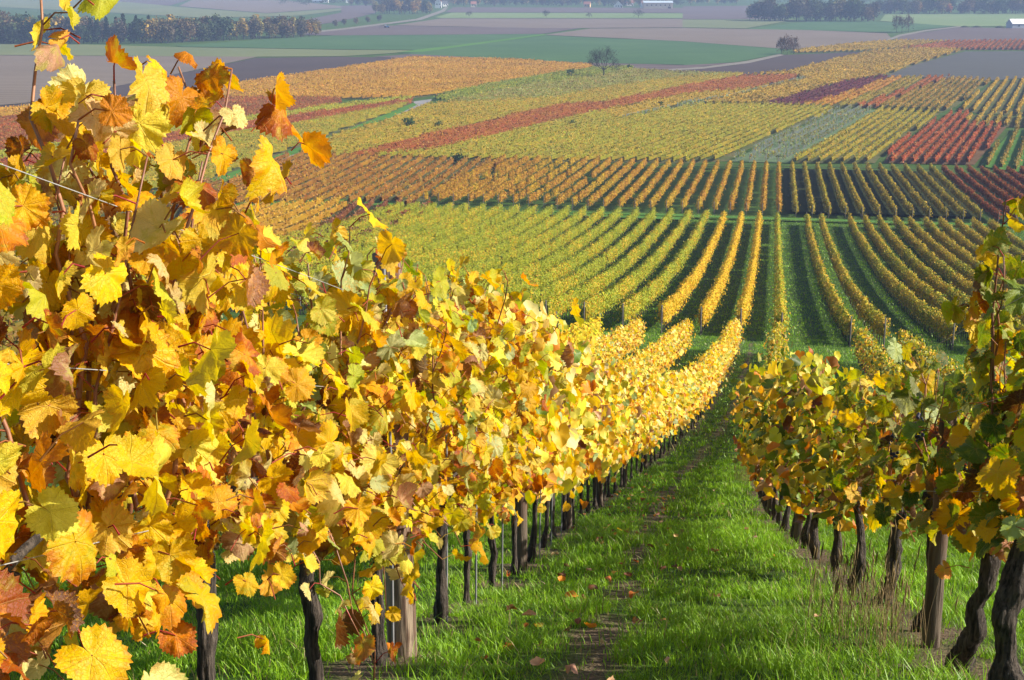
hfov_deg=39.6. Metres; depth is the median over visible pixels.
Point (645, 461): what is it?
wooden post
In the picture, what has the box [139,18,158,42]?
broadleaf tree
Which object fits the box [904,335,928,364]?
grapevine
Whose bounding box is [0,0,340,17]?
field
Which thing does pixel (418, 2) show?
broadleaf tree
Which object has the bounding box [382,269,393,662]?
vine stake
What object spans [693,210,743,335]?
vine row
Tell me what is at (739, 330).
grapevine
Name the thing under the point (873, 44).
vineyard parcel
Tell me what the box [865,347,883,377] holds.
grapevine
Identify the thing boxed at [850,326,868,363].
grapevine
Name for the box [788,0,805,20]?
broadleaf tree
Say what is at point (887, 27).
field
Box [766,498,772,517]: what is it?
wooden post
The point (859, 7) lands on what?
broadleaf tree
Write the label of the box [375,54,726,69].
field
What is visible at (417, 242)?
vine row
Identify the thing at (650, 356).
grapevine
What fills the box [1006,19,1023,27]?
barn
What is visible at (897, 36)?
track
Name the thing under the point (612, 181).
vine row
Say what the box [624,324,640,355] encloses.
grapevine
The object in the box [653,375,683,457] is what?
grapevine
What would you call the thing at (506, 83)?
vineyard parcel
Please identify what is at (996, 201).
vine row
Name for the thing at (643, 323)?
grapevine
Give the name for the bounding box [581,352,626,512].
grapevine
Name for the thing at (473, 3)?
house
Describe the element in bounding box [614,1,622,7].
house
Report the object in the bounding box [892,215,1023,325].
vine row
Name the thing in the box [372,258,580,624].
grapevine
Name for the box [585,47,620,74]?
bare tree
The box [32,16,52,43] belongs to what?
broadleaf tree
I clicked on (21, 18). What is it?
broadleaf tree
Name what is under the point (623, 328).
grapevine
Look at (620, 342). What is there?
grapevine
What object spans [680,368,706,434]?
grapevine
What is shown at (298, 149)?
grass lane
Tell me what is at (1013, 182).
vine row
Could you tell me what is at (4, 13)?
broadleaf tree
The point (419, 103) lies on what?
track
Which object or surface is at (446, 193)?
vine row
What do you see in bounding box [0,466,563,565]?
trellis wire
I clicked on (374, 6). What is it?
yellow tree
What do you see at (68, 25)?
broadleaf tree
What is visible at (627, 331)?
grapevine
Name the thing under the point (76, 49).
field
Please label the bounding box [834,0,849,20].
broadleaf tree
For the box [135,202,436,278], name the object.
vine row
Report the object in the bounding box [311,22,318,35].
yellow tree
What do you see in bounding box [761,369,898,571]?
grapevine
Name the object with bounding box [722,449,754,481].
dry grass tuft
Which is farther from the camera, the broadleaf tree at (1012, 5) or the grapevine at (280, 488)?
the broadleaf tree at (1012, 5)
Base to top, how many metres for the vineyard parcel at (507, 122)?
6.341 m
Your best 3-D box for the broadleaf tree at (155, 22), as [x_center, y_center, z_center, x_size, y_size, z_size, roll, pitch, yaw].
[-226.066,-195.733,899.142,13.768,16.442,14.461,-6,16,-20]
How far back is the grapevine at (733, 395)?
24.45 m
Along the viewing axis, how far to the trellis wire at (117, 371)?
2.66 m
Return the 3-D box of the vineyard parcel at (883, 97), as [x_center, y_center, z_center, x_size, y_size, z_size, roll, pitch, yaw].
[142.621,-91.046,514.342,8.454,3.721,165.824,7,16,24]
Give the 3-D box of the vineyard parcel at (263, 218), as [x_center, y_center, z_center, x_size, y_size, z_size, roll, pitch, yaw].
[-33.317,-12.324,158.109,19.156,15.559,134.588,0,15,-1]
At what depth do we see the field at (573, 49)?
800.76 m
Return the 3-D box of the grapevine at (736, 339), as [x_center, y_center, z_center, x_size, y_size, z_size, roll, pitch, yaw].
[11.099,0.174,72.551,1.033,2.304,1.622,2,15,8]
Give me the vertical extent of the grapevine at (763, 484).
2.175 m
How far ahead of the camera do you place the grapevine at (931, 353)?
61.30 m
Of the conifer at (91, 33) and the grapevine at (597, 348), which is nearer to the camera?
the grapevine at (597, 348)
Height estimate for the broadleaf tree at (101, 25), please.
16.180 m
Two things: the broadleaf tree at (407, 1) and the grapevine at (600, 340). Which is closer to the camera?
the grapevine at (600, 340)
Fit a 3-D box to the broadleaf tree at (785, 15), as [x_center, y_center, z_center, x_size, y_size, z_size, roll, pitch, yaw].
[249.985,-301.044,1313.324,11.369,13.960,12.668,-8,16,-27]
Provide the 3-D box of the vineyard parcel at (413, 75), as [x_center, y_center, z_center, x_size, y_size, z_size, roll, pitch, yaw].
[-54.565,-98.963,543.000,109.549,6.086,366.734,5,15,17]
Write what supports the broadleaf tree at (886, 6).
on the ground at (594, 650)
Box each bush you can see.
[402,117,417,125]
[450,153,463,163]
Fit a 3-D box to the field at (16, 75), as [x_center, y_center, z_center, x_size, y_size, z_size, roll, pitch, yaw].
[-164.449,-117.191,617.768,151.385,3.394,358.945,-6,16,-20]
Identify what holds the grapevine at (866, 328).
on the ground at (594, 650)
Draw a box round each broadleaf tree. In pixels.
[0,10,10,16]
[0,15,9,43]
[0,15,21,43]
[1,22,21,43]
[10,21,26,43]
[11,11,31,41]
[19,16,32,41]
[23,16,40,41]
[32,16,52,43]
[43,22,57,40]
[46,15,65,38]
[50,11,62,20]
[55,24,68,41]
[58,17,80,43]
[72,23,85,42]
[74,23,91,43]
[78,16,92,40]
[92,20,110,41]
[108,18,131,42]
[130,16,150,42]
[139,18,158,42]
[144,17,165,42]
[152,19,169,42]
[155,19,176,42]
[168,19,185,42]
[171,16,193,41]
[182,21,197,41]
[186,17,202,40]
[193,24,204,41]
[196,23,211,40]
[198,15,210,39]
[203,13,225,39]
[204,20,220,40]
[210,21,224,39]
[212,17,233,40]
[246,17,260,38]
[263,22,273,37]
[267,24,278,37]
[268,14,279,36]
[275,15,289,36]
[279,20,295,36]
[294,17,307,36]
[315,19,321,33]
[362,0,370,5]
[377,4,385,13]
[378,0,391,13]
[385,0,394,13]
[393,0,403,13]
[400,3,408,13]
[403,0,413,13]
[413,0,421,12]
[421,0,429,12]
[490,0,498,5]
[545,0,552,5]
[601,0,608,5]
[748,3,758,19]
[750,1,762,19]
[754,0,767,20]
[759,0,778,20]
[769,9,776,20]
[773,4,788,18]
[777,6,790,20]
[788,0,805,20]
[799,4,813,21]
[800,0,809,20]
[807,0,825,20]
[812,4,823,20]
[822,4,838,21]
[825,0,837,19]
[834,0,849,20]
[841,0,861,21]
[847,0,864,21]
[856,1,868,20]
[861,5,873,21]
[869,2,881,18]
[872,0,882,13]
[880,0,895,12]
[886,0,898,13]
[897,0,911,13]
[908,0,920,13]
[923,0,936,13]
[934,0,948,13]
[949,0,957,12]
[955,2,964,13]
[962,0,976,12]
[971,0,982,11]
[978,0,993,13]
[989,1,1000,13]
[992,0,1007,13]
[1002,0,1008,12]
[1008,0,1022,13]
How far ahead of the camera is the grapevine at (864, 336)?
68.34 m
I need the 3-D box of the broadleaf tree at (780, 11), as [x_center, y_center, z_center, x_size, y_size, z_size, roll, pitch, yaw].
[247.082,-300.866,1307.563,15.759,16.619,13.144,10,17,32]
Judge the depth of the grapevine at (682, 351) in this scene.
70.22 m
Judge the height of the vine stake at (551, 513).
1.800 m
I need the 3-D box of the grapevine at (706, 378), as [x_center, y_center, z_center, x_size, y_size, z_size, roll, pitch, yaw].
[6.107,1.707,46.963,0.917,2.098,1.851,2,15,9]
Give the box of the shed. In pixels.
[312,0,322,2]
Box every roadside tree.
[776,37,785,53]
[780,33,794,52]
[788,35,799,53]
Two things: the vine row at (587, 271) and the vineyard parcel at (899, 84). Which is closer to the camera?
the vine row at (587, 271)
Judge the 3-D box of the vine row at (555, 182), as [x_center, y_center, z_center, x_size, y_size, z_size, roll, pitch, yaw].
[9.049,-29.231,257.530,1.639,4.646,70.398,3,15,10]
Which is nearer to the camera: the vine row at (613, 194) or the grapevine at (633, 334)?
the grapevine at (633, 334)
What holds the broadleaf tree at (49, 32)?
on the ground at (594, 650)
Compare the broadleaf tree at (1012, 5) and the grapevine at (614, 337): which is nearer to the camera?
the grapevine at (614, 337)
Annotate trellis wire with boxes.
[0,163,674,399]
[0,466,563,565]
[7,363,588,434]
[793,296,1022,400]
[804,472,1018,491]
[840,396,1006,431]
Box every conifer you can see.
[86,17,96,43]
[92,18,102,43]
[102,16,110,41]
[119,13,127,41]
[127,23,135,40]
[129,22,136,42]
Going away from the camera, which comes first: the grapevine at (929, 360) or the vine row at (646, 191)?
the grapevine at (929, 360)
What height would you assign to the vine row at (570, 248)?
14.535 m
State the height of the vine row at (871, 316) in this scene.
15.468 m
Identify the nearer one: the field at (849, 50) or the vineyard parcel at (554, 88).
the vineyard parcel at (554, 88)
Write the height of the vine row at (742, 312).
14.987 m
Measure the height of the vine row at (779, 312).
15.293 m
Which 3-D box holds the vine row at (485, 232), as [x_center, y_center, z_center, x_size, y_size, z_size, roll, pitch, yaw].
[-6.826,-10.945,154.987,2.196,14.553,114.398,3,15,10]
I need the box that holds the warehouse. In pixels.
[642,1,672,7]
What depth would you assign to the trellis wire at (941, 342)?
6.00 m
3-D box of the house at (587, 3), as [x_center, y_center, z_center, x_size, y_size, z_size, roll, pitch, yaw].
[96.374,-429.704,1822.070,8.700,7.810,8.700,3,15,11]
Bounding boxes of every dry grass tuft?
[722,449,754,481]
[794,518,958,657]
[795,537,911,625]
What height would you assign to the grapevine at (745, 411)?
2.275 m
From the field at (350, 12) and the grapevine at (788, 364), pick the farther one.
the field at (350, 12)
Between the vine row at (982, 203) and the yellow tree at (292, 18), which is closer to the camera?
the vine row at (982, 203)
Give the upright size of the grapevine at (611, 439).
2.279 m
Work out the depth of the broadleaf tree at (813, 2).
1319.93 m
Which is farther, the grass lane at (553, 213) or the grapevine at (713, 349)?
the grass lane at (553, 213)
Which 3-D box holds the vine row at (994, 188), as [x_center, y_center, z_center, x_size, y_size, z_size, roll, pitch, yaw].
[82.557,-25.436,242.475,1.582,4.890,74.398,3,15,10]
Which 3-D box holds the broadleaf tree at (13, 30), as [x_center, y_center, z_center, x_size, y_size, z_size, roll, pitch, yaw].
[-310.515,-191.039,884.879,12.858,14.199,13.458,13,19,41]
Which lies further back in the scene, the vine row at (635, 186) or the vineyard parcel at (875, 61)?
the vineyard parcel at (875, 61)
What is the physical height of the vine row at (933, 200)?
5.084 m
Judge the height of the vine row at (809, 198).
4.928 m
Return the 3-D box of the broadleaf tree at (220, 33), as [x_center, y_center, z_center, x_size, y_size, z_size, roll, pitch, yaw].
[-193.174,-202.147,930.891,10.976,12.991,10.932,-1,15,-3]
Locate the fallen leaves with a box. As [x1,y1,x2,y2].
[387,472,977,679]
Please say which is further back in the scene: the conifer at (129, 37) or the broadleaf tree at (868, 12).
the broadleaf tree at (868, 12)
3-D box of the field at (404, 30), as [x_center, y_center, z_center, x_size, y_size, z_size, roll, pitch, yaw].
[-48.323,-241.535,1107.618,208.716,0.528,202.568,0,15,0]
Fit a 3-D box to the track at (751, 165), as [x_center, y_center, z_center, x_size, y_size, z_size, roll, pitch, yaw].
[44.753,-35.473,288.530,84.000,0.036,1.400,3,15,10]
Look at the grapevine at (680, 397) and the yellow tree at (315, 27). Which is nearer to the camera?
the grapevine at (680, 397)
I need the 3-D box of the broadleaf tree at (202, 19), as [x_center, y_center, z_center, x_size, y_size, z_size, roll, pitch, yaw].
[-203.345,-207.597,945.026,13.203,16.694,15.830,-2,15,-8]
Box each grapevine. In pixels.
[0,0,335,679]
[0,34,372,679]
[0,488,53,645]
[184,197,469,679]
[251,237,488,665]
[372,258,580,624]
[430,270,563,604]
[459,295,573,589]
[469,285,577,573]
[514,311,595,561]
[539,329,604,547]
[549,341,595,540]
[562,352,615,529]
[566,340,615,524]
[576,361,624,517]
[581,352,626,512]
[584,381,629,508]
[588,337,603,357]
[590,344,599,358]
[595,335,604,361]
[598,337,613,362]
[599,333,614,360]
[603,375,643,500]
[604,359,628,373]
[605,333,616,362]
[606,328,627,359]
[606,374,636,496]
[609,333,622,360]
[609,364,646,492]
[611,325,627,356]
[612,328,627,358]
[615,354,641,375]
[616,325,635,358]
[618,355,644,377]
[619,375,655,487]
[621,324,633,357]
[621,366,656,479]
[624,319,641,354]
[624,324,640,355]
[624,374,656,481]
[627,350,648,379]
[628,322,643,350]
[631,349,652,380]
[632,317,643,347]
[635,382,661,474]
[636,318,646,346]
[638,380,673,471]
[640,345,658,373]
[640,349,657,376]
[642,341,662,376]
[642,373,673,448]
[645,373,676,465]
[646,347,659,375]
[646,372,675,460]
[652,343,665,373]
[653,368,687,453]
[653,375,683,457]
[656,340,669,372]
[657,337,671,370]
[658,332,677,370]
[658,334,677,368]
[658,370,695,443]
[659,334,680,372]
[661,329,678,358]
[662,370,692,450]
[665,370,696,447]
[666,326,684,367]
[668,323,685,365]
[669,329,679,369]
[674,323,688,360]
[676,371,704,440]
[678,326,688,363]
[679,361,710,425]
[680,318,695,354]
[680,321,694,356]
[680,366,699,437]
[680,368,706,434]
[681,323,690,357]
[688,369,707,431]
[689,366,709,428]
[693,363,710,420]
[694,356,721,414]
[695,363,713,423]
[696,353,719,408]
[697,355,720,410]
[699,350,719,405]
[700,361,715,417]
[705,342,727,391]
[706,347,727,397]
[706,349,726,403]
[706,349,727,399]
[710,342,728,379]
[712,340,732,387]
[715,340,733,382]
[716,338,734,368]
[718,330,737,369]
[719,336,731,364]
[720,331,733,372]
[720,335,732,362]
[722,324,739,351]
[722,342,729,371]
[723,324,739,352]
[723,328,739,369]
[723,390,762,498]
[724,320,740,347]
[724,326,739,354]
[728,380,748,465]
[729,320,743,345]
[730,397,756,480]
[731,318,745,343]
[731,375,779,519]
[731,395,757,480]
[732,364,779,512]
[737,377,774,501]
[739,366,783,525]
[740,352,806,530]
[740,375,780,509]
[744,346,813,538]
[745,351,853,548]
[760,352,788,364]
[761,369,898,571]
[764,346,790,361]
[765,341,792,359]
[765,344,790,360]
[766,331,789,347]
[766,338,792,348]
[766,356,870,559]
[767,323,785,345]
[767,356,784,364]
[768,321,787,335]
[800,368,908,590]
[825,373,965,606]
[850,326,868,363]
[851,326,870,365]
[851,337,1012,631]
[853,330,872,368]
[853,330,876,365]
[855,333,875,372]
[855,334,872,372]
[858,337,877,375]
[858,340,882,377]
[859,341,880,379]
[862,343,882,378]
[864,346,887,377]
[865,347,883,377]
[866,350,891,380]
[872,352,890,381]
[873,352,890,376]
[874,356,891,370]
[874,359,893,372]
[879,361,899,374]
[880,363,904,375]
[884,364,901,401]
[895,330,912,366]
[896,329,910,364]
[898,333,914,347]
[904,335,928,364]
[907,339,922,365]
[910,195,1023,672]
[911,342,931,364]
[913,346,931,361]
[913,387,933,419]
[915,349,933,373]
[920,350,935,370]
[923,353,939,372]
[935,359,956,380]
[936,359,962,381]
[942,366,964,380]
[943,368,968,373]
[947,313,1023,679]
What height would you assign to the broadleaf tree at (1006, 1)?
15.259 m
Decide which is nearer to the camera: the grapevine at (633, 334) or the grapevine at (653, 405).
the grapevine at (653, 405)
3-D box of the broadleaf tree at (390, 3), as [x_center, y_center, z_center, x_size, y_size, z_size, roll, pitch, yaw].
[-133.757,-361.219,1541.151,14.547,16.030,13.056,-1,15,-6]
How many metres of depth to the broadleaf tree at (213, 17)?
943.20 m
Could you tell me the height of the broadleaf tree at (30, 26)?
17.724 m
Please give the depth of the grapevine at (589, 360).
15.98 m
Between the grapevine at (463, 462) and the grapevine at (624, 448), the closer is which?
the grapevine at (463, 462)
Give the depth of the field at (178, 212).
192.19 m
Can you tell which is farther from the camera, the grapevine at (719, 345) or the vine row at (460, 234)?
the vine row at (460, 234)
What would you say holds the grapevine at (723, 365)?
on the ground at (594, 650)
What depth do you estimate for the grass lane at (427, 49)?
879.75 m
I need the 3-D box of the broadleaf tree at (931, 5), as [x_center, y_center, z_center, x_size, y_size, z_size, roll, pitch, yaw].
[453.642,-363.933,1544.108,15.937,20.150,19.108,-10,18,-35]
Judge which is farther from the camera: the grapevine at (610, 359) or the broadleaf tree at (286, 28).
the broadleaf tree at (286, 28)
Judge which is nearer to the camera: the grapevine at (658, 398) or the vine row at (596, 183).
the grapevine at (658, 398)
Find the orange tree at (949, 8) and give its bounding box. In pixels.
[946,4,952,11]
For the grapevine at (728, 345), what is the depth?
65.73 m
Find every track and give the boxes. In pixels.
[304,7,447,33]
[400,99,431,113]
[529,160,928,169]
[668,54,781,69]
[886,26,960,40]
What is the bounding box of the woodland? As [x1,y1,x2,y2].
[277,0,1023,12]
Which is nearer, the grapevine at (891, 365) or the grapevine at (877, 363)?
the grapevine at (891, 365)
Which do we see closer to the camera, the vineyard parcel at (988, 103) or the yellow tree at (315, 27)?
the vineyard parcel at (988, 103)
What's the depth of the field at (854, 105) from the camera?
489.20 m
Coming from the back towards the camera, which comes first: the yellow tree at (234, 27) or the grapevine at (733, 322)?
the yellow tree at (234, 27)
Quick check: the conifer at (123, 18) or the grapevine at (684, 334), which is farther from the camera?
the conifer at (123, 18)
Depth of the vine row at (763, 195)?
241.16 m
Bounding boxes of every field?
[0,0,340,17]
[0,44,408,56]
[0,55,253,104]
[0,57,395,106]
[0,206,201,440]
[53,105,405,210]
[119,0,185,5]
[176,34,537,49]
[180,0,340,12]
[233,157,494,203]
[244,204,343,235]
[304,25,576,34]
[306,5,374,23]
[313,91,448,99]
[343,205,435,249]
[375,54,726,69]
[398,35,781,64]
[400,18,682,27]
[436,13,682,17]
[446,7,682,12]
[547,28,890,48]
[615,88,759,116]
[664,52,861,74]
[683,6,782,18]
[683,19,795,27]
[749,22,950,32]
[776,78,885,107]
[784,168,974,216]
[794,42,937,52]
[808,78,901,107]
[840,78,923,107]
[860,78,947,107]
[880,13,1023,25]
[887,51,1023,79]
[892,27,1023,41]
[917,41,1023,49]
[957,79,1023,115]
[962,114,1023,126]
[982,130,1023,171]
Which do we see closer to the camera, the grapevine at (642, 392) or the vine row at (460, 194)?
the grapevine at (642, 392)
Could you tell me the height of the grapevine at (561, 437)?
2.357 m
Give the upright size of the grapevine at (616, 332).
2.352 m
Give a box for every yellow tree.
[162,14,175,40]
[227,20,236,39]
[233,21,242,35]
[237,18,248,39]
[250,14,259,36]
[254,18,264,38]
[277,19,283,37]
[288,16,295,23]
[291,23,298,37]
[304,20,313,35]
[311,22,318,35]
[372,1,377,13]
[409,1,417,11]
[426,2,433,10]
[746,5,752,17]
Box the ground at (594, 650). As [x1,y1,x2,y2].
[0,0,1023,679]
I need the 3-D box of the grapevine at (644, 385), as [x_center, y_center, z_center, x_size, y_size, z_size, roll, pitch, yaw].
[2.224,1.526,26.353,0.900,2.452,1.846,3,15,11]
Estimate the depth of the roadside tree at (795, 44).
775.50 m
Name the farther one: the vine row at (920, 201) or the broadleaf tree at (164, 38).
the broadleaf tree at (164, 38)
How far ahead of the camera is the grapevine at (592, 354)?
57.74 m
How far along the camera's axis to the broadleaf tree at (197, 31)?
917.67 m
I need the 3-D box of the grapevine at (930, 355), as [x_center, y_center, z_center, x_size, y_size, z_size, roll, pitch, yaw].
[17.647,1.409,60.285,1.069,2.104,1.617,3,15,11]
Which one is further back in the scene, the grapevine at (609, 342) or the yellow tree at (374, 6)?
the yellow tree at (374, 6)
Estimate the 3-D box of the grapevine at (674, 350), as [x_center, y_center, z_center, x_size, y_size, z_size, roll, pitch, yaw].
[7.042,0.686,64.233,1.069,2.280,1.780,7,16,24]
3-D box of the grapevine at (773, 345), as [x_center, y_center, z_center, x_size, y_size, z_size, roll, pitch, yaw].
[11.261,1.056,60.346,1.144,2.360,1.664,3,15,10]
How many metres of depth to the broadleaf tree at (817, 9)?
1306.24 m
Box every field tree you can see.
[892,15,901,32]
[898,16,908,30]
[904,13,914,30]
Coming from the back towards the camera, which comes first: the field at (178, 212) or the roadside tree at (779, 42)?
the roadside tree at (779, 42)
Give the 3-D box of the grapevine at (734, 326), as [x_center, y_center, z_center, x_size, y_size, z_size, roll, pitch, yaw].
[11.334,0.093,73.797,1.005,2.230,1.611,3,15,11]
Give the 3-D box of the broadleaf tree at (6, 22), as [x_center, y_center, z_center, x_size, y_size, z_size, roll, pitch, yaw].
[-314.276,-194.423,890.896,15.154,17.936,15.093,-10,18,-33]
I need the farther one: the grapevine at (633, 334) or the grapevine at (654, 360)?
the grapevine at (633, 334)
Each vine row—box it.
[133,202,453,279]
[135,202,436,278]
[144,202,469,281]
[231,203,519,311]
[267,204,538,308]
[275,200,403,242]
[281,200,420,248]
[287,202,487,270]
[287,203,503,276]
[299,204,554,314]
[372,206,587,302]
[402,204,570,279]
[411,206,605,298]
[421,153,505,200]
[436,154,517,203]
[449,206,622,307]
[451,154,529,203]
[467,154,541,204]
[467,207,640,312]
[481,155,551,203]
[497,155,563,204]
[508,207,657,311]
[512,156,576,205]
[526,156,587,206]
[542,312,562,331]
[543,156,599,207]
[544,207,674,319]
[554,157,611,208]
[562,310,604,346]
[569,157,623,209]
[574,209,693,326]
[585,158,635,209]
[603,157,646,208]
[613,209,710,326]
[616,158,658,207]
[633,158,671,208]
[647,158,682,210]
[655,210,728,332]
[664,158,695,212]
[679,159,706,212]
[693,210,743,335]
[695,159,719,211]
[712,160,732,212]
[727,159,744,212]
[734,210,763,335]
[744,159,756,212]
[758,160,769,214]
[768,211,793,330]
[774,161,782,211]
[789,161,798,216]
[802,161,814,215]
[803,212,857,346]
[814,160,831,217]
[817,214,893,346]
[827,162,849,216]
[839,161,864,218]
[844,213,957,350]
[852,162,880,218]
[861,214,984,339]
[865,162,897,215]
[877,162,914,217]
[877,214,1023,332]
[889,162,932,216]
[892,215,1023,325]
[902,163,949,219]
[908,215,1007,303]
[915,163,965,220]
[922,216,1019,290]
[928,163,982,221]
[938,216,1023,283]
[941,164,1002,222]
[953,164,1017,218]
[953,217,1023,262]
[966,164,1013,202]
[970,216,1023,260]
[980,165,1023,199]
[987,218,1023,251]
[992,165,1023,193]
[1005,165,1023,183]
[1019,166,1023,177]
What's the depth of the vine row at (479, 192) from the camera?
250.66 m
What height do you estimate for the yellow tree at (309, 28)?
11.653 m
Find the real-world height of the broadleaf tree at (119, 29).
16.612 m
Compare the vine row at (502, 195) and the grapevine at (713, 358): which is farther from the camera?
the vine row at (502, 195)
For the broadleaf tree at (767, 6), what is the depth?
1312.64 m
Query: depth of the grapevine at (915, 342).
66.11 m
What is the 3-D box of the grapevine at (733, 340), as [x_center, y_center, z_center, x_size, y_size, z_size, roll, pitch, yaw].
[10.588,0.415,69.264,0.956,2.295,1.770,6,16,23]
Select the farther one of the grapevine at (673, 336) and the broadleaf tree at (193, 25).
the broadleaf tree at (193, 25)
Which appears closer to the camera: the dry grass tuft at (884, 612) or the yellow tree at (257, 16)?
the dry grass tuft at (884, 612)
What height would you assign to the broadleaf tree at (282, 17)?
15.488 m
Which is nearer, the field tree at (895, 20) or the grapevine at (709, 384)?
the grapevine at (709, 384)
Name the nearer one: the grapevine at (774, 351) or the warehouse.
the grapevine at (774, 351)
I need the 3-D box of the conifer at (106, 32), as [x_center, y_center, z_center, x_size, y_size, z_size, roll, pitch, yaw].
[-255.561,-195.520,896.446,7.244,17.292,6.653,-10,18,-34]
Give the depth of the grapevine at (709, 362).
48.99 m
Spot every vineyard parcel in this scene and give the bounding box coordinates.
[0,55,592,115]
[0,94,341,149]
[0,94,411,158]
[0,97,413,169]
[0,190,188,354]
[7,100,408,205]
[154,175,228,207]
[177,194,346,259]
[225,149,500,204]
[261,195,432,270]
[299,71,743,155]
[350,73,796,155]
[363,100,833,161]
[433,65,633,100]
[452,67,744,101]
[600,75,801,116]
[705,46,965,103]
[767,73,887,104]
[794,38,946,52]
[794,105,937,161]
[802,75,900,105]
[838,74,923,106]
[857,73,949,106]
[880,75,990,110]
[887,108,1001,162]
[904,38,1023,49]
[961,76,1023,113]
[966,109,1022,125]
[986,125,1023,168]
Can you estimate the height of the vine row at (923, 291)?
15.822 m
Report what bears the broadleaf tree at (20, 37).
on the ground at (594, 650)
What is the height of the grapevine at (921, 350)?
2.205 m
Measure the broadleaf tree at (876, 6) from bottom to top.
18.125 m
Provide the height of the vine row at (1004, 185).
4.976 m
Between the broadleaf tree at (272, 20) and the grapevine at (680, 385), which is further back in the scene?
the broadleaf tree at (272, 20)
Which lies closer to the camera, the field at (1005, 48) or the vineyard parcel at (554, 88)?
the vineyard parcel at (554, 88)
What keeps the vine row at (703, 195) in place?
on the ground at (594, 650)
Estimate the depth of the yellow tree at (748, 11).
1330.86 m
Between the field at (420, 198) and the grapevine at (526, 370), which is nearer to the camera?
the grapevine at (526, 370)
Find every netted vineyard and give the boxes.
[622,75,806,116]
[733,104,872,161]
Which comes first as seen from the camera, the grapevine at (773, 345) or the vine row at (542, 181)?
the grapevine at (773, 345)
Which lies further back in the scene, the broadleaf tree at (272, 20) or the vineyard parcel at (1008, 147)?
the broadleaf tree at (272, 20)
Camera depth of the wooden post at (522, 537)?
10.57 m
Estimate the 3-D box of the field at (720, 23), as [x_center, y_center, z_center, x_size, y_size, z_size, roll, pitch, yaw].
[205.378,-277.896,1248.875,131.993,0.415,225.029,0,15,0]
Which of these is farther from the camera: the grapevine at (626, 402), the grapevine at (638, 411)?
the grapevine at (638, 411)
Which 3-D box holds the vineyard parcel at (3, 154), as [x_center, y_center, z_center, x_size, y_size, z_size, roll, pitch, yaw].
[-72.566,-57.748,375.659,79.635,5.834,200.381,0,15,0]
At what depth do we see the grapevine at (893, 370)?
50.79 m
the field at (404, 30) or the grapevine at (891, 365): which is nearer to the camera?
the grapevine at (891, 365)
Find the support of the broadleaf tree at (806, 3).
on the ground at (594, 650)
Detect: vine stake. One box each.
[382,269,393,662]
[445,434,447,621]
[475,427,476,603]
[501,505,503,590]
[539,438,541,557]
[551,440,552,545]
[561,403,562,535]
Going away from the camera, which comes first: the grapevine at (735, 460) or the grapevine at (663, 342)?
the grapevine at (735, 460)
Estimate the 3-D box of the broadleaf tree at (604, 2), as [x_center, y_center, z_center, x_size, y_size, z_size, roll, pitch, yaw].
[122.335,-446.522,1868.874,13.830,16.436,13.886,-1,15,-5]
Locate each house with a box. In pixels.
[435,0,441,7]
[442,1,447,6]
[470,1,476,6]
[583,1,590,6]
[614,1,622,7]
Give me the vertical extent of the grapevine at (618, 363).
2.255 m
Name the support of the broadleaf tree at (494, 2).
on the ground at (594, 650)
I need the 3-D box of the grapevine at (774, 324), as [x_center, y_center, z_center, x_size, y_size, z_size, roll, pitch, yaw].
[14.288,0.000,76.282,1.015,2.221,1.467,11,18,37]
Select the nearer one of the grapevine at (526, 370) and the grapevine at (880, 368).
the grapevine at (526, 370)
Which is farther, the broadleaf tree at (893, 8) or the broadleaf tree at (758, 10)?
the broadleaf tree at (893, 8)
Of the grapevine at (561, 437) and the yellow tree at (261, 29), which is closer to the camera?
the grapevine at (561, 437)
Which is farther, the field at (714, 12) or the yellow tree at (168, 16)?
the field at (714, 12)
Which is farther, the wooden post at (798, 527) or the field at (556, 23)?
the field at (556, 23)
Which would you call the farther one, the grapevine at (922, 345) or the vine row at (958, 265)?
the vine row at (958, 265)
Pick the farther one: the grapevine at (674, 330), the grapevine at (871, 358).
the grapevine at (674, 330)
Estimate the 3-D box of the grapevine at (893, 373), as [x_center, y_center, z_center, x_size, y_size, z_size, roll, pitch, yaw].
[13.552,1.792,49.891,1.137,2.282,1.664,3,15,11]
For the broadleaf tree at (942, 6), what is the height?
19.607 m
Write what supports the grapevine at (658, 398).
on the ground at (594, 650)
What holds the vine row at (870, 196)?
on the ground at (594, 650)
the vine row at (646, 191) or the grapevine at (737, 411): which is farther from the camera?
the vine row at (646, 191)
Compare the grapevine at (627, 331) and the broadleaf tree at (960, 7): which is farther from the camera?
the broadleaf tree at (960, 7)
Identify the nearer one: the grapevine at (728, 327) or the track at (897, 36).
the grapevine at (728, 327)
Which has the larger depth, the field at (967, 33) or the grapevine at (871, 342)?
the field at (967, 33)
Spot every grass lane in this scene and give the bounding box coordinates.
[153,103,416,194]
[233,199,682,219]
[404,34,545,51]
[554,211,1007,225]
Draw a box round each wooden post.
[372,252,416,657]
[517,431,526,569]
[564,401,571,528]
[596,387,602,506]
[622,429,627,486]
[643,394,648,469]
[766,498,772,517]
[793,392,804,543]
[921,416,956,648]

